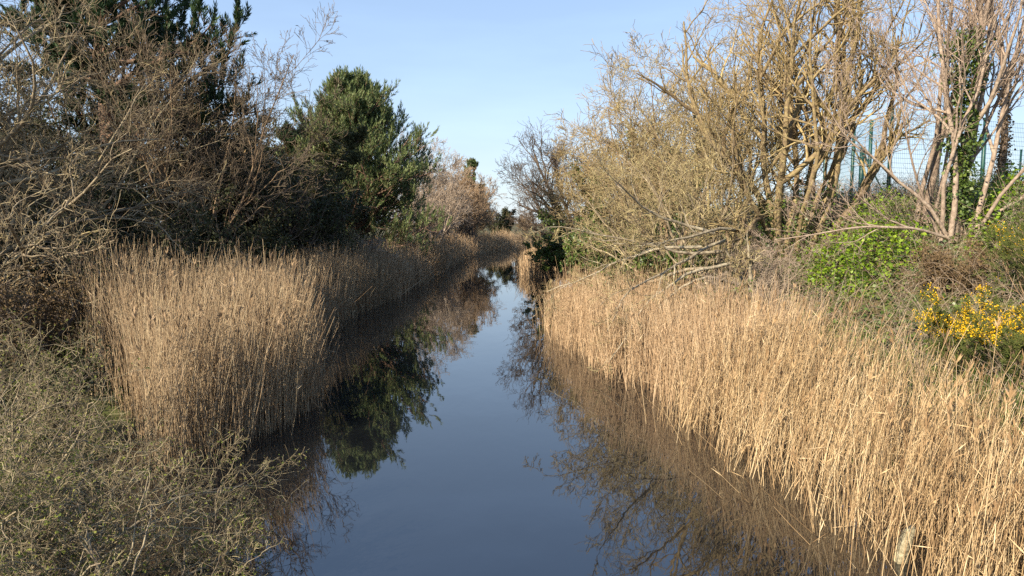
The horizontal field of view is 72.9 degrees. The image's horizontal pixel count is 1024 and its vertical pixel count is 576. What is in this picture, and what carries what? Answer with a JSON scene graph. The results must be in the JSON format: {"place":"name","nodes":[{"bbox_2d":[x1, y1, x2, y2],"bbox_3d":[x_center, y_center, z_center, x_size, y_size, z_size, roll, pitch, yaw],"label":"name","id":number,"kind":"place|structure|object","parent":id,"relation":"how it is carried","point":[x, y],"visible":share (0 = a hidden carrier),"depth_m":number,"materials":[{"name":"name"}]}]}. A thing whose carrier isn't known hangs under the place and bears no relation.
{"place":"outdoors","nodes":[
{"label":"outdoors","id":0,"kind":"place"},
{"bbox_2d":[0,248,1023,575],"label":"water","id":1,"kind":"structure","parent":0,"point":[468,420],"depth_m":9.89,"materials":[{"name":"blue liquid"}]},
{"bbox_2d":[0,197,1023,522],"bbox_3d":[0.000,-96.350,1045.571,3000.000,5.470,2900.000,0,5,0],"label":"ground","id":2,"kind":"structure","parent":0,"point":[844,301],"depth_m":14.90,"materials":[{"name":"soil"}]},
{"bbox_2d":[0,80,37,170],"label":"tree","id":3,"kind":"object","parent":2,"relation":"on","point":[4,106],"visible":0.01,"depth_m":37.74,"materials":[{"name":"brown plant"}]},
{"bbox_2d":[0,257,113,386],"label":"shrub","id":4,"kind":"object","parent":2,"relation":"on","point":[46,314],"visible":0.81,"depth_m":12.94,"materials":[{"name":"brown plant"}]},
{"bbox_2d":[0,337,123,466],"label":"shrub","id":5,"kind":"object","parent":2,"relation":"on","point":[87,379],"visible":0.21,"depth_m":10.81,"materials":[{"name":"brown plant"}]},
{"bbox_2d":[0,306,131,376],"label":"grass","id":6,"kind":"structure","parent":2,"relation":"on","point":[70,351],"depth_m":14.70,"materials":[{"name":"brown plant"}]},
{"bbox_2d":[0,63,134,250],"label":"tree","id":7,"kind":"object","parent":2,"relation":"on","point":[33,127],"visible":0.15,"depth_m":25.23,"materials":[{"name":"brown plant"}]},
{"bbox_2d":[0,260,152,410],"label":"brambles","id":8,"kind":"object","parent":2,"relation":"on","point":[71,355],"visible":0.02,"depth_m":13.50,"materials":[{"name":"brown plant"}]},
{"bbox_2d":[0,109,152,284],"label":"shrub","id":9,"kind":"object","parent":2,"relation":"on","point":[125,196],"visible":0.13,"depth_m":22.71,"materials":[{"name":"brown plant"}]},
{"bbox_2d":[0,54,167,245],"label":"tree","id":10,"kind":"object","parent":2,"relation":"on","point":[43,107],"visible":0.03,"depth_m":33.61,"materials":[{"name":"brown plant"}]},
{"bbox_2d":[0,254,196,415],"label":"ground plants","id":11,"kind":"object","parent":2,"relation":"on","point":[61,347],"visible":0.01,"depth_m":13.19,"materials":[{"name":"green plant"}]},
{"bbox_2d":[0,306,202,566],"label":"bush","id":12,"kind":"object","parent":2,"relation":"on","point":[46,420],"visible":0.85,"depth_m":8.44,"materials":[{"name":"green plant"}]},
{"bbox_2d":[6,227,206,362],"bbox_3d":[-9.180,0.132,16.166,3.303,3.306,3.916,2,6,20],"label":"shrub","id":13,"kind":"object","parent":2,"relation":"on","point":[91,255],"visible":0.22,"depth_m":15.20,"materials":[{"name":"brown plant"}]},
{"bbox_2d":[0,155,219,306],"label":"shrub","id":14,"kind":"object","parent":2,"relation":"on","point":[174,238],"visible":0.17,"depth_m":18.99,"materials":[{"name":"brown plant"}]},
{"bbox_2d":[0,0,226,347],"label":"tree","id":15,"kind":"object","parent":2,"relation":"on","point":[25,161],"visible":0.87,"depth_m":15.08,"materials":[{"name":"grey plant"}]},
{"bbox_2d":[0,1,258,296],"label":"tree","id":16,"kind":"object","parent":2,"relation":"on","point":[9,187],"visible":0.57,"depth_m":19.43,"materials":[{"name":"brown plant"}]},
{"bbox_2d":[0,0,276,241],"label":"pine tree","id":17,"kind":"object","parent":2,"relation":"on","point":[168,24],"visible":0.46,"depth_m":24.32,"materials":[{"name":"green plant"}]},
{"bbox_2d":[0,450,287,575],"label":"bush","id":18,"kind":"object","parent":2,"relation":"on","point":[88,554],"visible":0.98,"depth_m":5.99,"materials":[{"name":"green plant"}]},
{"bbox_2d":[0,358,309,575],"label":"bush","id":19,"kind":"object","parent":2,"relation":"on","point":[21,490],"visible":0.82,"depth_m":6.61,"materials":[{"name":"green plant"}]},
{"bbox_2d":[91,65,290,253],"bbox_3d":[-12.409,-4.171,28.807,6.742,8.097,8.185,4,7,36],"label":"tree","id":20,"kind":"object","parent":2,"relation":"on","point":[177,146],"visible":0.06,"depth_m":27.17,"materials":[{"name":"brown plant"}]},
{"bbox_2d":[44,220,342,475],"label":"reeds","id":21,"kind":"object","parent":2,"relation":"on","point":[213,357],"visible":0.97,"depth_m":12.22,"materials":[{"name":"beige plant"}]},
{"bbox_2d":[43,0,358,268],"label":"tree","id":22,"kind":"object","parent":2,"relation":"on","point":[162,168],"visible":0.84,"depth_m":23.16,"materials":[{"name":"brown plant"}]},
{"bbox_2d":[108,180,297,279],"bbox_3d":[-9.946,-0.930,21.978,4.601,4.947,5.895,3,6,26],"label":"shrub","id":23,"kind":"object","parent":2,"relation":"on","point":[257,237],"visible":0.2,"depth_m":22.15,"materials":[{"name":"brown plant"}]},
{"bbox_2d":[135,77,285,205],"bbox_3d":[-15.445,-5.500,33.956,7.692,9.176,9.610,-4,7,-39],"label":"tree","id":24,"kind":"object","parent":2,"relation":"on","point":[278,135],"visible":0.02,"depth_m":33.20,"materials":[{"name":"brown plant"}]},
{"bbox_2d":[139,151,298,219],"bbox_3d":[-13.106,-3.265,30.704,7.198,5.850,5.738,0,5,0],"label":"shrub","id":25,"kind":"object","parent":2,"relation":"on","point":[276,172],"visible":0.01,"depth_m":31.20,"materials":[{"name":"brown plant"}]},
{"bbox_2d":[204,227,241,269],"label":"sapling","id":26,"kind":"object","parent":2,"relation":"on","point":[233,247],"visible":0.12,"depth_m":21.80,"materials":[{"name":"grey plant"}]},
{"bbox_2d":[122,108,330,259],"bbox_3d":[-12.368,-3.451,28.872,9.900,7.634,8.029,0,5,0],"label":"tree","id":27,"kind":"object","parent":2,"relation":"on","point":[263,211],"visible":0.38,"depth_m":27.56,"materials":[{"name":"brown plant"}]},
{"bbox_2d":[164,164,338,270],"bbox_3d":[-10.506,-1.867,26.749,5.160,5.783,6.866,2,6,22],"label":"shrub","id":28,"kind":"object","parent":2,"relation":"on","point":[272,220],"visible":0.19,"depth_m":26.55,"materials":[{"name":"brown plant"}]},
{"bbox_2d":[181,114,346,213],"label":"tree","id":29,"kind":"object","parent":2,"relation":"on","point":[311,136],"visible":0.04,"depth_m":42.75,"materials":[{"name":"brown plant"}]},
{"bbox_2d":[164,235,401,344],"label":"reeds","id":30,"kind":"object","parent":2,"relation":"on","point":[354,287],"visible":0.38,"depth_m":25.98,"materials":[{"name":"beige plant"}]},
{"bbox_2d":[237,178,374,267],"bbox_3d":[-9.378,-2.606,31.514,6.865,5.966,5.211,-2,6,-23],"label":"shrub","id":31,"kind":"object","parent":2,"relation":"on","point":[324,206],"visible":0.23,"depth_m":31.41,"materials":[{"name":"green plant"}]},
{"bbox_2d":[262,120,362,241],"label":"pine tree","id":32,"kind":"object","parent":2,"relation":"on","point":[292,138],"visible":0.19,"depth_m":44.34,"materials":[{"name":"green plant"}]},
{"bbox_2d":[291,121,369,243],"bbox_3d":[-10.137,-4.561,35.009,4.897,7.853,5.377,2,6,21],"label":"pine tree","id":33,"kind":"object","parent":2,"relation":"on","point":[352,142],"visible":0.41,"depth_m":35.40,"materials":[{"name":"green plant"}]},
{"bbox_2d":[315,224,365,258],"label":"shrub","id":34,"kind":"object","parent":2,"relation":"on","point":[352,237],"visible":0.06,"depth_m":35.68,"materials":[{"name":"green plant"}]},
{"bbox_2d":[274,64,452,254],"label":"pine tree","id":35,"kind":"object","parent":2,"relation":"on","point":[378,182],"visible":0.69,"depth_m":44.59,"materials":[{"name":"green plant"}]},
{"bbox_2d":[341,231,394,260],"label":"shrub","id":36,"kind":"object","parent":2,"relation":"on","point":[372,242],"visible":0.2,"depth_m":37.04,"materials":[{"name":"plant"}]},
{"bbox_2d":[334,232,466,297],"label":"reeds","id":37,"kind":"object","parent":2,"relation":"on","point":[413,266],"visible":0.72,"depth_m":41.05,"materials":[{"name":"brown plant"}]},
{"bbox_2d":[379,160,474,246],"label":"tree","id":38,"kind":"object","parent":2,"relation":"on","point":[460,202],"visible":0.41,"depth_m":59.35,"materials":[{"name":"brown plant"}]},
{"bbox_2d":[408,210,458,246],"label":"shrub","id":39,"kind":"object","parent":2,"relation":"on","point":[437,224],"visible":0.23,"depth_m":65.55,"materials":[{"name":"plant"}]},
{"bbox_2d":[393,129,476,236],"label":"tree","id":40,"kind":"object","parent":2,"relation":"on","point":[440,174],"visible":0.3,"depth_m":70.15,"materials":[{"name":"plant"}]},
{"bbox_2d":[419,167,499,234],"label":"tree","id":41,"kind":"object","parent":2,"relation":"on","point":[478,213],"visible":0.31,"depth_m":81.15,"materials":[{"name":"plant"}]},
{"bbox_2d":[450,215,484,243],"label":"shrub","id":42,"kind":"object","parent":2,"relation":"on","point":[469,230],"visible":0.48,"depth_m":77.14,"materials":[{"name":"brown plant"}]},
{"bbox_2d":[426,155,510,233],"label":"tree","id":43,"kind":"object","parent":2,"relation":"on","point":[485,193],"visible":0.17,"depth_m":85.39,"materials":[{"name":"brown plant"}]},
{"bbox_2d":[463,158,492,214],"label":"pine tree","id":44,"kind":"object","parent":2,"relation":"on","point":[472,163],"visible":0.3,"depth_m":98.17,"materials":[{"name":"green plant"}]},
{"bbox_2d":[431,228,527,262],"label":"reeds","id":45,"kind":"object","parent":2,"relation":"on","point":[504,241],"visible":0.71,"depth_m":82.87,"materials":[{"name":"brown plant"}]},
{"bbox_2d":[488,206,516,234],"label":"shrub","id":46,"kind":"object","parent":2,"relation":"on","point":[499,225],"visible":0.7,"depth_m":106.71,"materials":[{"name":"green plant"}]},
{"bbox_2d":[514,211,536,230],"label":"shrub","id":47,"kind":"object","parent":2,"relation":"on","point":[524,228],"visible":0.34,"depth_m":148.84,"materials":[{"name":"brown plant"}]},
{"bbox_2d":[509,234,561,276],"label":"reeds","id":48,"kind":"object","parent":2,"relation":"on","point":[525,266],"visible":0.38,"depth_m":48.17,"materials":[{"name":"beige plant"}]},
{"bbox_2d":[522,222,573,278],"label":"shrub","id":49,"kind":"object","parent":2,"relation":"on","point":[552,252],"visible":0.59,"depth_m":44.64,"materials":[{"name":"green plant"}]},
{"bbox_2d":[495,120,631,247],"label":"tree","id":50,"kind":"object","parent":2,"relation":"on","point":[554,163],"visible":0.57,"depth_m":49.27,"materials":[{"name":"brown plant"}]},
{"bbox_2d":[533,268,620,305],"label":"shrub","id":51,"kind":"object","parent":2,"relation":"on","point":[550,282],"visible":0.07,"depth_m":26.79,"materials":[{"name":"brown plant"}]},
{"bbox_2d":[559,225,621,280],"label":"shrub","id":52,"kind":"object","parent":2,"relation":"on","point":[567,248],"visible":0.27,"depth_m":35.40,"materials":[{"name":"green plant"}]},
{"bbox_2d":[583,194,619,227],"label":"shrub","id":53,"kind":"object","parent":2,"relation":"on","point":[606,216],"visible":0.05,"depth_m":55.08,"materials":[{"name":"brown plant"}]},
{"bbox_2d":[525,103,695,243],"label":"tree","id":54,"kind":"object","parent":2,"relation":"on","point":[567,214],"visible":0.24,"depth_m":40.05,"materials":[{"name":"brown plant"}]},
{"bbox_2d":[571,213,662,279],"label":"shrub","id":55,"kind":"object","parent":2,"relation":"on","point":[600,256],"visible":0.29,"depth_m":28.66,"materials":[{"name":"brown plant"}]},
{"bbox_2d":[587,271,672,303],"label":"shrub","id":56,"kind":"object","parent":2,"relation":"on","point":[613,274],"visible":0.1,"depth_m":21.80,"materials":[{"name":"brown plant"}]},
{"bbox_2d":[523,141,767,378],"bbox_3d":[3.031,-0.549,19.958,6.707,6.550,6.945,-3,6,-32],"label":"tree","id":57,"kind":"object","parent":2,"relation":"on","point":[736,263],"visible":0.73,"depth_m":18.48,"materials":[{"name":"brown plant"}]},
{"bbox_2d":[617,144,701,229],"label":"shrub","id":58,"kind":"object","parent":2,"relation":"on","point":[673,217],"visible":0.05,"depth_m":41.21,"materials":[{"name":"brown plant"}]},
{"bbox_2d":[612,243,715,297],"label":"shrub","id":59,"kind":"object","parent":2,"relation":"on","point":[638,262],"visible":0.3,"depth_m":22.07,"materials":[{"name":"brown plant"}]},
{"bbox_2d":[553,98,797,297],"bbox_3d":[4.340,-2.606,22.663,6.562,6.513,9.549,-5,7,-42],"label":"tree","id":60,"kind":"object","parent":2,"relation":"on","point":[645,222],"visible":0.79,"depth_m":21.84,"materials":[{"name":"brown plant"}]},
{"bbox_2d":[544,27,829,257],"bbox_3d":[7.820,-6.525,33.604,12.799,11.078,13.298,0,5,0],"label":"tree","id":61,"kind":"object","parent":2,"relation":"on","point":[616,126],"visible":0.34,"depth_m":32.28,"materials":[{"name":"brown plant"}]},
{"bbox_2d":[524,252,867,420],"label":"reeds","id":62,"kind":"object","parent":2,"relation":"on","point":[681,328],"visible":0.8,"depth_m":15.70,"materials":[{"name":"beige plant"}]},
{"bbox_2d":[581,21,847,274],"bbox_3d":[8.073,-5.022,25.824,8.574,9.129,8.246,5,7,43],"label":"tree","id":63,"kind":"object","parent":2,"relation":"on","point":[727,185],"visible":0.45,"depth_m":25.55,"materials":[{"name":"brown plant"}]},
{"bbox_2d":[677,278,763,326],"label":"shrub","id":64,"kind":"object","parent":2,"relation":"on","point":[729,293],"visible":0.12,"depth_m":17.79,"materials":[{"name":"brown plant"}]},
{"bbox_2d":[681,265,791,329],"bbox_3d":[5.887,0.428,17.685,2.728,2.046,2.738,0,5,0],"label":"shrub","id":65,"kind":"object","parent":2,"relation":"on","point":[750,292],"visible":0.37,"depth_m":17.46,"materials":[{"name":"beige plant"}]},
{"bbox_2d":[704,235,821,296],"bbox_3d":[6.895,-0.483,19.936,3.247,2.230,2.876,0,5,0],"label":"shrub","id":66,"kind":"object","parent":2,"relation":"on","point":[762,269],"visible":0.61,"depth_m":19.48,"materials":[{"name":"brown plant"}]},
{"bbox_2d":[611,0,975,274],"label":"tree","id":67,"kind":"object","parent":2,"relation":"on","point":[792,125],"visible":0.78,"depth_m":21.59,"materials":[{"name":"brown plant"}]},
{"bbox_2d":[581,172,1023,457],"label":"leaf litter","id":68,"kind":"object","parent":2,"relation":"on","point":[889,320],"visible":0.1,"depth_m":16.51,"materials":[{"name":"brown plant"}]},
{"bbox_2d":[582,178,1023,478],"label":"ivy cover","id":69,"kind":"object","parent":2,"relation":"on","point":[892,284],"visible":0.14,"depth_m":16.51,"materials":[{"name":"green plant"}]},
{"bbox_2d":[583,270,1023,575],"bbox_3d":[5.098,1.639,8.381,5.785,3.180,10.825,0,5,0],"label":"reeds","id":70,"kind":"object","parent":2,"relation":"on","point":[797,418],"visible":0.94,"depth_m":8.88,"materials":[{"name":"beige plant"}]},
{"bbox_2d":[585,152,1023,474],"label":"brambles","id":71,"kind":"object","parent":2,"relation":"on","point":[915,187],"visible":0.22,"depth_m":16.06,"materials":[{"name":"brown plant"}]},
{"bbox_2d":[743,0,1023,269],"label":"tree","id":72,"kind":"object","parent":2,"relation":"on","point":[963,154],"visible":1,"depth_m":16.57,"materials":[{"name":"brown plant"}]},
{"bbox_2d":[893,525,915,563],"bbox_3d":[4.125,2.976,7.410,0.289,0.890,0.110,0,5,0],"label":"wooden stake","id":73,"kind":"object","parent":2,"relation":"on","point":[901,546],"visible":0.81,"depth_m":7.35,"materials":[{"name":"brown wood"}]},
{"bbox_2d":[796,163,1023,297],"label":"leafy plants","id":74,"kind":"object","parent":2,"relation":"on","point":[992,195],"visible":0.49,"depth_m":18.30,"materials":[{"name":"green plant"}]},
{"bbox_2d":[823,109,1023,198],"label":"fence","id":75,"kind":"object","parent":2,"relation":"on","point":[982,162],"visible":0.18,"depth_m":30.85,"materials":[{"name":"green paint"}]},
{"bbox_2d":[881,0,1023,226],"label":"tree","id":76,"kind":"object","parent":2,"relation":"on","point":[933,164],"visible":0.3,"depth_m":18.51,"materials":[{"name":"brown plant"}]},
{"bbox_2d":[908,234,1003,300],"bbox_3d":[9.234,-0.406,14.611,1.660,1.478,1.854,-3,6,-28],"label":"shrub","id":77,"kind":"object","parent":2,"relation":"on","point":[928,263],"visible":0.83,"depth_m":14.46,"materials":[{"name":"brown plant"}]},
{"bbox_2d":[912,279,1023,379],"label":"gorse bush","id":78,"kind":"object","parent":2,"relation":"on","point":[935,319],"visible":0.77,"depth_m":11.47,"materials":[{"name":"yellow plant"}]},
{"bbox_2d":[928,0,1023,191],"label":"tree","id":79,"kind":"object","parent":2,"relation":"on","point":[1003,149],"visible":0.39,"depth_m":21.57,"materials":[{"name":"brown plant"}]},
{"bbox_2d":[955,304,1023,388],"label":"gorse bush","id":80,"kind":"object","parent":2,"relation":"on","point":[1010,347],"visible":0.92,"depth_m":10.45,"materials":[{"name":"yellow plant"}]},
{"bbox_2d":[972,202,1023,299],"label":"gorse bush","id":81,"kind":"object","parent":2,"relation":"on","point":[1006,252],"visible":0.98,"depth_m":12.76,"materials":[{"name":"green plant"}]},
{"bbox_2d":[997,186,1023,248],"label":"shrub","id":82,"kind":"object","parent":2,"relation":"on","point":[1006,217],"visible":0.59,"depth_m":13.88,"materials":[{"name":"green plant"}]},
{"bbox_2d":[0,0,1023,223],"label":"sky","id":83,"kind":"structure","parent":0,"point":[483,71],"materials":[{"name":"blue"}]}
]}

